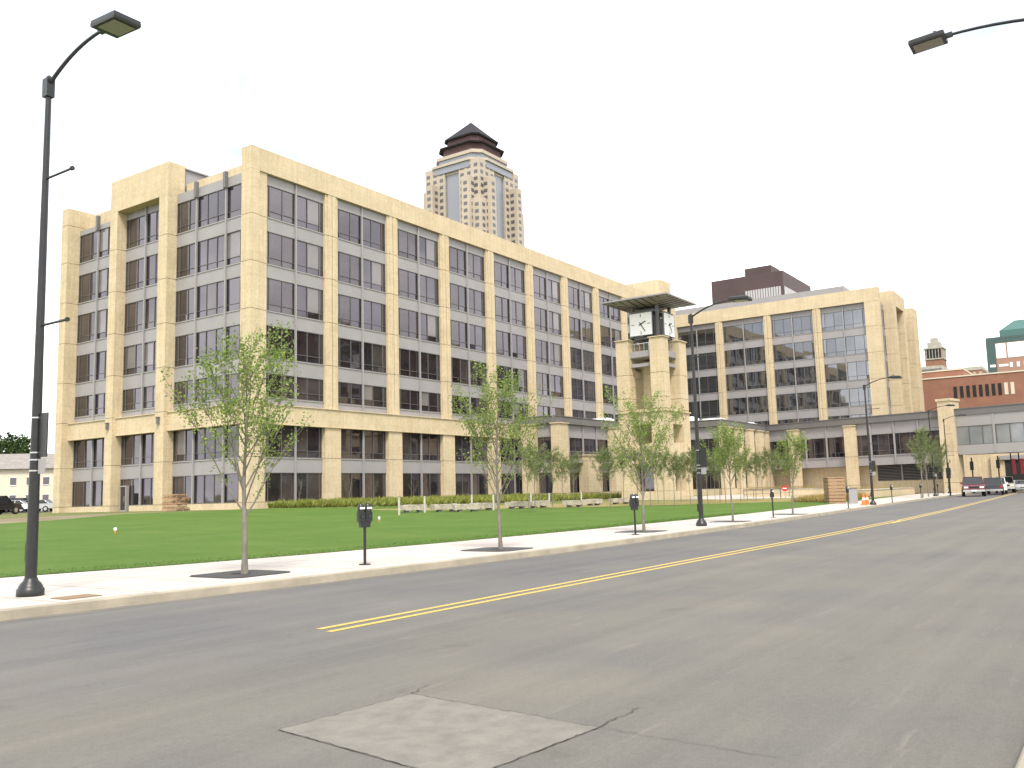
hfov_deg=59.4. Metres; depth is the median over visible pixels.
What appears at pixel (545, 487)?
window
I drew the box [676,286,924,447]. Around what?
office building
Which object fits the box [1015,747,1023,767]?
kerb
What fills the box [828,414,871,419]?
window
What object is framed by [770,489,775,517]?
parking meter
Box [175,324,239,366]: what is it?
window
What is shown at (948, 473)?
traffic signal
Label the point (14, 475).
cream building
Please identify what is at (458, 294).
window
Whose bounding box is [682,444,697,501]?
grove tree
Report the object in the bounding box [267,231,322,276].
window
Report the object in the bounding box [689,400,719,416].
window
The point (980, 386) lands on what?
window
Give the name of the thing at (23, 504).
parked car
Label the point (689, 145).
sky
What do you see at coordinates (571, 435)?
wing
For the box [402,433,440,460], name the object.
window
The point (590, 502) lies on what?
stone bench
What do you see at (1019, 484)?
parked car
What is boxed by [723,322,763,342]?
window
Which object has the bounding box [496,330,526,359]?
window
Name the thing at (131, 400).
window
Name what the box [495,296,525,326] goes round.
window
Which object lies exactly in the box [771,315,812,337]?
window
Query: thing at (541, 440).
window
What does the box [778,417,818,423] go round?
window
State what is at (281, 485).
window
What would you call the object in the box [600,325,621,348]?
window
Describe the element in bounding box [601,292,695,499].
clock tower
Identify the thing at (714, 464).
grove tree
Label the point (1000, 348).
window
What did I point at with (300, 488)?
bare tree
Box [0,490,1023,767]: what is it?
road
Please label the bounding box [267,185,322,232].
window
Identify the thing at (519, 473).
grove tree
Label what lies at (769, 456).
grove tree
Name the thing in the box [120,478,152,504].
window
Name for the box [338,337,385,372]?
window
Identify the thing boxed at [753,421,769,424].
window
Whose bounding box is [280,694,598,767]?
pavement patch
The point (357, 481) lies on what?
window
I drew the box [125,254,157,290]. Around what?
window
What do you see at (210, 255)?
window
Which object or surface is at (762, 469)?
grove tree
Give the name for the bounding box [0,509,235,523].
dirt path
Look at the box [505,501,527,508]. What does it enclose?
stone bench
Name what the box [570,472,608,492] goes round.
window
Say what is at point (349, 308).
window
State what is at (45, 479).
window
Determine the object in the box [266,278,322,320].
window
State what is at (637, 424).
street tree
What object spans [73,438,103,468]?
window
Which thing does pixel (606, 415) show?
window
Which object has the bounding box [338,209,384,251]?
window
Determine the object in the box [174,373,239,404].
window
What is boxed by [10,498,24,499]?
parked car
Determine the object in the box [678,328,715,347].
window
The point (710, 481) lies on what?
window
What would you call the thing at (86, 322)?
window
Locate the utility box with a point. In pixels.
(853, 495)
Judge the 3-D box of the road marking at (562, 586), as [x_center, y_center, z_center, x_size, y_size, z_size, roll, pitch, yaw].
[7.194,4.378,24.404,0.264,0.001,33.152,-6,-8,34]
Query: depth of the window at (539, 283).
117.86 m
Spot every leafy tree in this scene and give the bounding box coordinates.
[0,431,30,453]
[0,439,29,453]
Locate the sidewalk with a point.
(116, 582)
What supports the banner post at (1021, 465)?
on the road
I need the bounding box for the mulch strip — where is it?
[372,497,877,510]
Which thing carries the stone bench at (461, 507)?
on the ground at (20, 515)
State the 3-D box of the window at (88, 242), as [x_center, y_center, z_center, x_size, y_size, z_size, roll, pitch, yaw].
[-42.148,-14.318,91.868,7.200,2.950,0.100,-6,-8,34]
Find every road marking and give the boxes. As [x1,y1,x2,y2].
[317,521,890,628]
[327,521,897,631]
[893,491,1022,522]
[895,490,1023,520]
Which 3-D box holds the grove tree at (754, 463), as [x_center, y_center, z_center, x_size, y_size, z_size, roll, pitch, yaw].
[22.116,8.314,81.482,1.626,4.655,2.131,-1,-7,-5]
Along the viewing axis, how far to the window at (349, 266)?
89.16 m
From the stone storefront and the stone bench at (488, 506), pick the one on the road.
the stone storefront
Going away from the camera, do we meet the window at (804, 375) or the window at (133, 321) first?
the window at (133, 321)
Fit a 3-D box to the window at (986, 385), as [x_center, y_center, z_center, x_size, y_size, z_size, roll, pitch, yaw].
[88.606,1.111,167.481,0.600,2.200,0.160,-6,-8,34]
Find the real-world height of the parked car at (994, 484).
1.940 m
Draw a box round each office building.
[52,145,676,512]
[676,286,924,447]
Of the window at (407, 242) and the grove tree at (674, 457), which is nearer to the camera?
the grove tree at (674, 457)
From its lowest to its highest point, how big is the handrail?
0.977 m
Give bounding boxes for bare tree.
[293,476,306,498]
[343,478,353,500]
[409,479,418,496]
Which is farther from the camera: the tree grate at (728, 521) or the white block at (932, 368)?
the white block at (932, 368)
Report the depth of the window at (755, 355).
154.66 m
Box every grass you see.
[267,492,621,507]
[791,492,869,501]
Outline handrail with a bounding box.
[743,487,822,496]
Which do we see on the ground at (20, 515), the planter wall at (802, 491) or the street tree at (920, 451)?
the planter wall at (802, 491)
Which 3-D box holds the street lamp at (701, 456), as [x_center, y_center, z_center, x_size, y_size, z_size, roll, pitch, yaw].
[8.087,0.992,34.440,2.647,8.800,0.520,-6,-8,34]
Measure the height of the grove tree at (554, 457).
4.454 m
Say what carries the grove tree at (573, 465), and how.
on the ground at (20, 515)
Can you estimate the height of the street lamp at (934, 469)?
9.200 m
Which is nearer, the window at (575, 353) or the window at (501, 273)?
the window at (501, 273)
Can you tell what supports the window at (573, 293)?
in the office building at (400, 312)
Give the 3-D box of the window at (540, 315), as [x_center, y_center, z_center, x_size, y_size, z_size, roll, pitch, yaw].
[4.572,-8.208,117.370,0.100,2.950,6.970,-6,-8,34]
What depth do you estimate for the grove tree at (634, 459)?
66.80 m
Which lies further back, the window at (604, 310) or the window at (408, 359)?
the window at (604, 310)
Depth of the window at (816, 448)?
126.20 m
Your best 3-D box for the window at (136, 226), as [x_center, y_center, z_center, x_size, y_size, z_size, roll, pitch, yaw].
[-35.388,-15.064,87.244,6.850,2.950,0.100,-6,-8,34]
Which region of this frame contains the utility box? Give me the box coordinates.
[848,488,857,503]
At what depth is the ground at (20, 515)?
74.19 m
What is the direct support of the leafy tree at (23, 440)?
on the ground at (20, 515)
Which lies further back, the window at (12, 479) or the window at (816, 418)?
the window at (816, 418)
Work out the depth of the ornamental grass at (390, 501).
79.47 m
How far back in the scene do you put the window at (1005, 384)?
165.64 m
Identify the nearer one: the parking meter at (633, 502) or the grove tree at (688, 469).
the parking meter at (633, 502)
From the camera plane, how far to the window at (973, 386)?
168.62 m
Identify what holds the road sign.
on the mulch strip
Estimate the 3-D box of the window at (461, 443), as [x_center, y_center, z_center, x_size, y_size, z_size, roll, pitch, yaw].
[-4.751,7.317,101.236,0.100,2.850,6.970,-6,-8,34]
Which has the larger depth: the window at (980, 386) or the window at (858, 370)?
the window at (980, 386)
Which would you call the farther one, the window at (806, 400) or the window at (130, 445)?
the window at (806, 400)
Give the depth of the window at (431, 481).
94.03 m
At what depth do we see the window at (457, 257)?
103.76 m
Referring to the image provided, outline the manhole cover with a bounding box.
[50,594,101,599]
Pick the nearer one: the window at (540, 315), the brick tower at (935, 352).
the window at (540, 315)
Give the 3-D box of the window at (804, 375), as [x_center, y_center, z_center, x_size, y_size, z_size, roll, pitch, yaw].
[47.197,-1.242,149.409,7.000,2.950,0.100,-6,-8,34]
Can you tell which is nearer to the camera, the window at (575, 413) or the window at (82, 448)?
the window at (82, 448)
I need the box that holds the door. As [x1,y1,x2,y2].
[119,486,135,511]
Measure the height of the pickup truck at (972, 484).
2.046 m
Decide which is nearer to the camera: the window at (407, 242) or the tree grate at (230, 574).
the tree grate at (230, 574)
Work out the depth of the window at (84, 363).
90.96 m
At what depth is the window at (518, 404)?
109.38 m
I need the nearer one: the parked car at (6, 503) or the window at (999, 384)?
the parked car at (6, 503)
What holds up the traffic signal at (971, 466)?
on the road
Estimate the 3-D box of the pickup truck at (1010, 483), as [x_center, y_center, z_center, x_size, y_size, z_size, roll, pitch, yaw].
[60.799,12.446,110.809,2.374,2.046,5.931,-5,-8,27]
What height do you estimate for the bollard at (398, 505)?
1.080 m
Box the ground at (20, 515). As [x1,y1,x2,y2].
[0,493,920,577]
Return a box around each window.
[9,477,16,485]
[42,494,48,499]
[43,476,49,484]
[72,480,102,506]
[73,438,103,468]
[75,393,105,416]
[76,350,106,382]
[77,309,107,343]
[78,268,108,303]
[80,227,109,262]
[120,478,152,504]
[121,433,153,464]
[122,385,154,410]
[123,341,155,375]
[124,297,156,333]
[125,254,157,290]
[126,210,158,248]
[172,473,238,503]
[173,425,238,461]
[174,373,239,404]
[175,276,240,322]
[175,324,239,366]
[176,230,240,277]
[177,183,240,233]
[265,425,321,457]
[265,473,321,501]
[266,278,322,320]
[266,325,322,364]
[266,373,322,401]
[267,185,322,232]
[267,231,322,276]
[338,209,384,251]
[338,251,385,291]
[338,294,385,332]
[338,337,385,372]
[338,382,386,407]
[341,429,385,459]
[341,473,385,498]
[397,229,437,267]
[398,268,438,304]
[398,308,439,342]
[399,348,439,380]
[399,389,440,412]
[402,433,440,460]
[403,473,440,497]
[449,246,483,280]
[450,283,484,316]
[450,319,485,351]
[451,357,486,386]
[452,395,487,415]
[455,436,486,461]
[455,473,487,495]
[494,261,524,292]
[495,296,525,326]
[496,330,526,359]
[496,365,527,392]
[497,401,527,418]
[500,438,517,462]
[501,474,518,494]
[518,436,551,461]
[519,472,551,493]
[533,274,560,303]
[534,307,561,334]
[535,339,562,366]
[536,372,563,397]
[537,405,563,415]
[568,286,591,312]
[569,316,592,342]
[570,347,594,372]
[570,438,607,459]
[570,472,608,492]
[571,378,595,401]
[572,409,595,418]
[599,296,620,321]
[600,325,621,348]
[601,354,616,376]
[602,383,617,404]
[604,413,618,421]
[640,466,653,491]
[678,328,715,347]
[686,352,716,371]
[687,376,718,394]
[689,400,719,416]
[691,438,718,457]
[692,470,721,488]
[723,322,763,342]
[724,346,765,367]
[726,371,766,390]
[727,396,768,414]
[734,470,766,487]
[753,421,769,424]
[770,441,788,460]
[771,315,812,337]
[773,340,814,361]
[774,366,816,386]
[776,391,818,411]
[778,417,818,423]
[801,437,844,458]
[821,308,865,331]
[823,334,867,356]
[824,360,869,382]
[826,387,871,407]
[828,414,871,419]
[857,430,939,455]
[926,348,940,358]
[953,387,957,397]
[957,422,1023,444]
[960,386,963,397]
[966,386,969,396]
[972,385,976,396]
[979,384,982,395]
[985,384,989,395]
[991,383,995,394]
[995,343,1006,357]
[998,383,1001,394]
[1004,382,1008,393]
[1007,341,1023,356]
[1010,382,1014,393]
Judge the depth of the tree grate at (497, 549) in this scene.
23.44 m
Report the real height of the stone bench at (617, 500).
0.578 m
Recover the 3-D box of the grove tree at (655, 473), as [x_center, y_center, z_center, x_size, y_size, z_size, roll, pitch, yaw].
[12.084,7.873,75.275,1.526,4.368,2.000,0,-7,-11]
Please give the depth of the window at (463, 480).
100.74 m
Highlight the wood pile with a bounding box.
[161,494,189,510]
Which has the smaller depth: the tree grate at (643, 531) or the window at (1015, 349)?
the tree grate at (643, 531)
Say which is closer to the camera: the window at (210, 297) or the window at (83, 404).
the window at (210, 297)
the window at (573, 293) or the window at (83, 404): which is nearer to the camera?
the window at (83, 404)
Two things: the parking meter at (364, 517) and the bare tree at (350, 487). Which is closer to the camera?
the parking meter at (364, 517)
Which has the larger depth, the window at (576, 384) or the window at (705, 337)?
the window at (705, 337)
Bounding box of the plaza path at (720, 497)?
[694,494,790,499]
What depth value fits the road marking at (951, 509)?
49.47 m
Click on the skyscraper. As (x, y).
(471, 178)
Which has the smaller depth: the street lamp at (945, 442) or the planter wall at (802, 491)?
the planter wall at (802, 491)
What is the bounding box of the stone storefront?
[963,453,1023,490]
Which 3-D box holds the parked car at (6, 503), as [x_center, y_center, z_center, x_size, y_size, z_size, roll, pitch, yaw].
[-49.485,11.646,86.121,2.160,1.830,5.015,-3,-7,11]
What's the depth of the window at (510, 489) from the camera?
107.13 m
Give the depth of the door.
85.17 m
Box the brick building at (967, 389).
[922,368,1023,410]
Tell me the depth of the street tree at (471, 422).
23.62 m
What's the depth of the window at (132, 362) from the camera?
86.29 m
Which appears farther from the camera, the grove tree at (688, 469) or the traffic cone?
the grove tree at (688, 469)
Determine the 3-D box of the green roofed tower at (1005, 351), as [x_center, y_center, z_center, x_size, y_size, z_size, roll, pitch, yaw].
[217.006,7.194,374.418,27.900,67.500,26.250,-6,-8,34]
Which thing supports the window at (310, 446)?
in the office building at (400, 312)
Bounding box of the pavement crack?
[279,684,780,767]
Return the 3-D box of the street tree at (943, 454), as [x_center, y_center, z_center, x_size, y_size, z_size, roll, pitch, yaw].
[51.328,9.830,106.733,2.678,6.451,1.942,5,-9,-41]
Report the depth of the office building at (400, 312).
88.00 m
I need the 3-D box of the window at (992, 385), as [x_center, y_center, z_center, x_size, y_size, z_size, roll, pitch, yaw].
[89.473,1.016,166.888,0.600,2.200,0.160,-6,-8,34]
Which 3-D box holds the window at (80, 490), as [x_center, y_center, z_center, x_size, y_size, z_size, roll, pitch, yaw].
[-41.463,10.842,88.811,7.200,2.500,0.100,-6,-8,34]
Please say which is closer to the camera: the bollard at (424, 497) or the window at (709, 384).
the bollard at (424, 497)
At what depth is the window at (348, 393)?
87.69 m
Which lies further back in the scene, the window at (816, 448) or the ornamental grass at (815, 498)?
the window at (816, 448)
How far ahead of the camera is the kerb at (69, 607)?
17.28 m
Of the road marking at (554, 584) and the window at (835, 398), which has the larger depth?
the window at (835, 398)
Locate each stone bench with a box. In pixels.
[400,504,426,512]
[430,503,454,511]
[452,504,479,511]
[469,502,496,510]
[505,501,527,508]
[529,500,549,507]
[562,500,585,506]
[583,499,602,505]
[608,498,629,503]
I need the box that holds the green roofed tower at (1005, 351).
[985,319,1023,372]
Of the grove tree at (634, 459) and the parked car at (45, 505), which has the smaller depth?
the grove tree at (634, 459)
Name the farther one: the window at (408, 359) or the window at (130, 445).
the window at (408, 359)
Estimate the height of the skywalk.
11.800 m
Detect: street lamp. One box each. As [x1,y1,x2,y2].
[16,10,140,596]
[688,294,751,525]
[863,375,901,504]
[908,18,1023,54]
[927,404,954,495]
[943,414,965,492]
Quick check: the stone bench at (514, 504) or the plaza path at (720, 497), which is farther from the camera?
the plaza path at (720, 497)
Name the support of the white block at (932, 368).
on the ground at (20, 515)
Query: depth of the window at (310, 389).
81.56 m
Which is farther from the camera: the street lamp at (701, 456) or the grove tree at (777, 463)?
the grove tree at (777, 463)
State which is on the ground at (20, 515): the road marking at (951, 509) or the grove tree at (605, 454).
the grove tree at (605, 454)
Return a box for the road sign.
[782,485,787,499]
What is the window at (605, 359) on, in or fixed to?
in the office building at (400, 312)
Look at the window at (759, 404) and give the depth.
153.64 m
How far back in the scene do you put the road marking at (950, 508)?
51.25 m
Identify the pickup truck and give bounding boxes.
[960,477,985,496]
[996,476,1015,492]
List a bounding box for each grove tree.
[513,440,546,508]
[519,441,551,512]
[528,455,553,498]
[537,446,565,508]
[551,454,570,489]
[562,450,583,505]
[588,450,608,503]
[598,443,620,507]
[611,443,631,501]
[624,445,643,494]
[636,445,659,506]
[650,454,662,502]
[654,446,674,504]
[660,451,683,505]
[668,451,689,483]
[678,451,695,503]
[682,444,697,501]
[693,447,716,503]
[708,454,718,499]
[710,446,729,502]
[711,450,723,501]
[732,454,747,491]
[736,449,754,498]
[745,452,765,500]
[751,450,773,498]
[757,446,782,499]
[769,455,786,498]
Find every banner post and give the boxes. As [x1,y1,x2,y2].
[1010,453,1016,476]
[1018,453,1023,490]
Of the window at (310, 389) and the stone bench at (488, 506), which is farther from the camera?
the window at (310, 389)
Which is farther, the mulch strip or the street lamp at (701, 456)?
the mulch strip
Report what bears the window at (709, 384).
in the office building at (820, 354)
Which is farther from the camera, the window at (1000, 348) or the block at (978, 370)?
the window at (1000, 348)
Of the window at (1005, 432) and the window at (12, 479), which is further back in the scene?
the window at (12, 479)
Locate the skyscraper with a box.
[424,123,524,246]
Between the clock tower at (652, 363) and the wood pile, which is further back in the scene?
the clock tower at (652, 363)
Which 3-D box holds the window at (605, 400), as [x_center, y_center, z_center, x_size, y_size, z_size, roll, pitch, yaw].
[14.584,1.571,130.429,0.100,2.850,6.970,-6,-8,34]
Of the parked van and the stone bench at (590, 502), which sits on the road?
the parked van
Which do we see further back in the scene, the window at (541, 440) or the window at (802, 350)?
the window at (802, 350)
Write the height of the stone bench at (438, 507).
0.580 m
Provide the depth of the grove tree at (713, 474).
83.94 m
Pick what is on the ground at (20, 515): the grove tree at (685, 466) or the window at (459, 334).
the grove tree at (685, 466)
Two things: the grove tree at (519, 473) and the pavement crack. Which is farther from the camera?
the grove tree at (519, 473)
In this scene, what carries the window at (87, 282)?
in the office building at (400, 312)
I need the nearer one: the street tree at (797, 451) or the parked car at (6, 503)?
the street tree at (797, 451)
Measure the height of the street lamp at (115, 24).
9.385 m
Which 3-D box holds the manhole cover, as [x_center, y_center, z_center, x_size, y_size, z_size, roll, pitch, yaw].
[-6.901,3.370,14.232,0.440,0.012,0.600,-6,-8,34]
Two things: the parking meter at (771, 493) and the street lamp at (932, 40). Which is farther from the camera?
the parking meter at (771, 493)
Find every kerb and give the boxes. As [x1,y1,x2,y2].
[0,491,981,620]
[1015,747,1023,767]
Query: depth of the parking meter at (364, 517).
19.46 m
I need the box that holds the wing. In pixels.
[515,415,775,494]
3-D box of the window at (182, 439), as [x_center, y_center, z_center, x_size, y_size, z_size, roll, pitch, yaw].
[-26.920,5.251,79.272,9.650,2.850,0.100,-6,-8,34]
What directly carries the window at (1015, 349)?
in the green roofed tower at (1005, 351)
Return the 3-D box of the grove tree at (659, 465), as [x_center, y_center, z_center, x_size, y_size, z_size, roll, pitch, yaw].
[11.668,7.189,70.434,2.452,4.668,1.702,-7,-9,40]
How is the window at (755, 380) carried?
in the office building at (820, 354)
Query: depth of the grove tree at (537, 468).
54.44 m
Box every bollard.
[398,497,399,514]
[423,496,425,512]
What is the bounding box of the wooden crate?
[822,477,845,502]
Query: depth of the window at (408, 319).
95.68 m
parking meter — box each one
[357,503,372,564]
[629,494,639,534]
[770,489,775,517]
[846,486,848,507]
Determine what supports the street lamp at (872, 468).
on the sidewalk
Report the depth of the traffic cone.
60.78 m
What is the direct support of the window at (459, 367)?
in the office building at (400, 312)
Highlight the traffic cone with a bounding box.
[862,494,867,504]
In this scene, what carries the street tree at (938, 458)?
on the sidewalk
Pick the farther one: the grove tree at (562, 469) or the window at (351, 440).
the window at (351, 440)
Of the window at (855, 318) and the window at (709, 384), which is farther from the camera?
the window at (709, 384)
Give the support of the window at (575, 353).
in the office building at (400, 312)
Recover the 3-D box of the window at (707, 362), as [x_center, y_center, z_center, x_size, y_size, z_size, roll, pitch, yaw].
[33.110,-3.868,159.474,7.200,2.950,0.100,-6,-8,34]
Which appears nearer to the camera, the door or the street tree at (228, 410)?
the street tree at (228, 410)
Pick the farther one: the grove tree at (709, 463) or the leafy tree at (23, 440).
the leafy tree at (23, 440)
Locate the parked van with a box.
[987,477,1007,493]
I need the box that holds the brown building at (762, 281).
[711,265,810,304]
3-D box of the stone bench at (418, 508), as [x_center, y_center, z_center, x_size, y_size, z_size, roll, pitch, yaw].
[-6.265,7.889,56.705,1.700,0.578,0.658,2,-8,-29]
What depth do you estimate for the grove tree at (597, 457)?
73.42 m
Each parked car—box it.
[0,496,22,514]
[3,500,27,512]
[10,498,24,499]
[26,500,52,511]
[983,477,1004,494]
[1011,480,1023,491]
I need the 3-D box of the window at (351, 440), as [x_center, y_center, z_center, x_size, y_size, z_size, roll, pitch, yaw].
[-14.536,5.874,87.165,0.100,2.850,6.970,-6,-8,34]
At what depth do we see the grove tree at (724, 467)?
72.92 m
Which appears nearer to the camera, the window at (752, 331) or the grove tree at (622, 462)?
the grove tree at (622, 462)
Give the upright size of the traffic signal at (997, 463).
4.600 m
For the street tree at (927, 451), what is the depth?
88.74 m
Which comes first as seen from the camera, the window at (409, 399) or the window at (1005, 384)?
the window at (409, 399)
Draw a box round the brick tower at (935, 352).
[923,338,946,366]
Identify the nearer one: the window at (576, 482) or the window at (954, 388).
the window at (576, 482)
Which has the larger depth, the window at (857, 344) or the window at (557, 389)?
the window at (857, 344)
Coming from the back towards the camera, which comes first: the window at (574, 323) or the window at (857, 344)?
the window at (857, 344)
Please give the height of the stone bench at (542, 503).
0.579 m
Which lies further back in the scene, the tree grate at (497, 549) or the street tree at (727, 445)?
the street tree at (727, 445)
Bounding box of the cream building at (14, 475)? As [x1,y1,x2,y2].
[0,453,53,509]
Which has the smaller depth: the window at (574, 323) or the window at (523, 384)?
the window at (523, 384)
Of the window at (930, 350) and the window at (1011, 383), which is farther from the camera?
the window at (930, 350)
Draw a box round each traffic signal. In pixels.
[946,463,950,495]
[970,458,974,492]
[996,456,1000,491]
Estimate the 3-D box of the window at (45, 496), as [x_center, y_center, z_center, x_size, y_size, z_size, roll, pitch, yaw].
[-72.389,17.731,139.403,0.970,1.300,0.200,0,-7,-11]
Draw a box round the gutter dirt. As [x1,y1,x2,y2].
[0,492,978,622]
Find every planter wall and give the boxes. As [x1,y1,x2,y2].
[744,484,823,496]
[834,483,914,496]
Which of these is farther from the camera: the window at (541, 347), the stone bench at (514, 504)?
the window at (541, 347)
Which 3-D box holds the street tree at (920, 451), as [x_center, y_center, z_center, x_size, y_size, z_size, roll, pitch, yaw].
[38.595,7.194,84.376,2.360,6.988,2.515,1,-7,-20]
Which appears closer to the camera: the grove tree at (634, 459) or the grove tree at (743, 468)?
the grove tree at (634, 459)
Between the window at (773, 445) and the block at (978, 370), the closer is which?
the window at (773, 445)
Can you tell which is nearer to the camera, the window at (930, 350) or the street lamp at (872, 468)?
the street lamp at (872, 468)
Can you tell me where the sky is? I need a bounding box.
[0,0,1023,452]
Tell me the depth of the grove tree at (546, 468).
71.45 m
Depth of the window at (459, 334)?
102.77 m
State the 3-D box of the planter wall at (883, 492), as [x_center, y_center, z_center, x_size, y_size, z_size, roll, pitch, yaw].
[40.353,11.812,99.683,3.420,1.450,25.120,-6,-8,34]
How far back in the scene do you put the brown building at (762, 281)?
329.67 m
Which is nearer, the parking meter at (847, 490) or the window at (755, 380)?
the parking meter at (847, 490)
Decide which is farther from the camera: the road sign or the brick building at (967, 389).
the brick building at (967, 389)
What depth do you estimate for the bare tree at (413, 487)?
89.83 m
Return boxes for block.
[921,365,947,371]
[935,354,988,373]
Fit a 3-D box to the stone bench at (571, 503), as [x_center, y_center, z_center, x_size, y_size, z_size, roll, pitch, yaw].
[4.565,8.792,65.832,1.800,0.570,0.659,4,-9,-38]
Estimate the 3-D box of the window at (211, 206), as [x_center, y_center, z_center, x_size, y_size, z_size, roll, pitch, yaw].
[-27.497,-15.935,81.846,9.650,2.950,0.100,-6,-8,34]
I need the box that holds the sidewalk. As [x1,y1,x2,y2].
[0,492,968,608]
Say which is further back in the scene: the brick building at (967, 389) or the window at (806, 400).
the brick building at (967, 389)
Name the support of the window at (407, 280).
in the office building at (400, 312)
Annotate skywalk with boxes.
[765,398,1023,492]
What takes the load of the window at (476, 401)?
in the office building at (400, 312)
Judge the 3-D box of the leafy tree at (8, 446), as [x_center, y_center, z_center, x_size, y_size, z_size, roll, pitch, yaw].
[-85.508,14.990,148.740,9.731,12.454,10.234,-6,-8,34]
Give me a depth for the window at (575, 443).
112.20 m
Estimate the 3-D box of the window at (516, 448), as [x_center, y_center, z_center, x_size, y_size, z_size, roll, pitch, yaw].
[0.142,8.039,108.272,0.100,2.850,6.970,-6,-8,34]
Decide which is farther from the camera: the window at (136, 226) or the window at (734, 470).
the window at (734, 470)
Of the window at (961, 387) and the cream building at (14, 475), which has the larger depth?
the window at (961, 387)
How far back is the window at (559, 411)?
115.83 m
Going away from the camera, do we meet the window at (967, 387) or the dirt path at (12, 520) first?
the dirt path at (12, 520)
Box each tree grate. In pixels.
[191,570,289,577]
[461,547,531,550]
[618,530,667,531]
[712,521,745,521]
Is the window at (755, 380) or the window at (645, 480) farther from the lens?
the window at (755, 380)
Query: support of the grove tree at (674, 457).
on the ground at (20, 515)
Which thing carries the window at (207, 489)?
in the office building at (400, 312)
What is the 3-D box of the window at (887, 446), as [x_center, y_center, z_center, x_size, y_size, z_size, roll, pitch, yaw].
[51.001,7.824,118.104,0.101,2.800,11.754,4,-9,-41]
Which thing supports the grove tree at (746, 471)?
on the ground at (20, 515)
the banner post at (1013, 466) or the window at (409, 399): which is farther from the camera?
the banner post at (1013, 466)
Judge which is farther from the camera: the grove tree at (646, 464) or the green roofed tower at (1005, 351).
the green roofed tower at (1005, 351)
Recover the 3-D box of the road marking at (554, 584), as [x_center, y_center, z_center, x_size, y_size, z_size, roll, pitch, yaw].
[6.992,4.408,24.602,0.264,0.001,33.052,-6,-8,34]
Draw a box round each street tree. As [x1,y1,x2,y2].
[160,316,313,573]
[448,357,555,548]
[597,382,685,530]
[699,417,749,520]
[774,429,810,513]
[906,430,933,496]
[908,424,938,497]
[926,444,944,493]
[934,440,950,493]
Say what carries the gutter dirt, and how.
on the road
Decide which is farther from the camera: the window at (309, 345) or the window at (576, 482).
the window at (576, 482)
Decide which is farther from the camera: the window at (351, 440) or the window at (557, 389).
the window at (557, 389)
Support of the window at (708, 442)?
in the wing

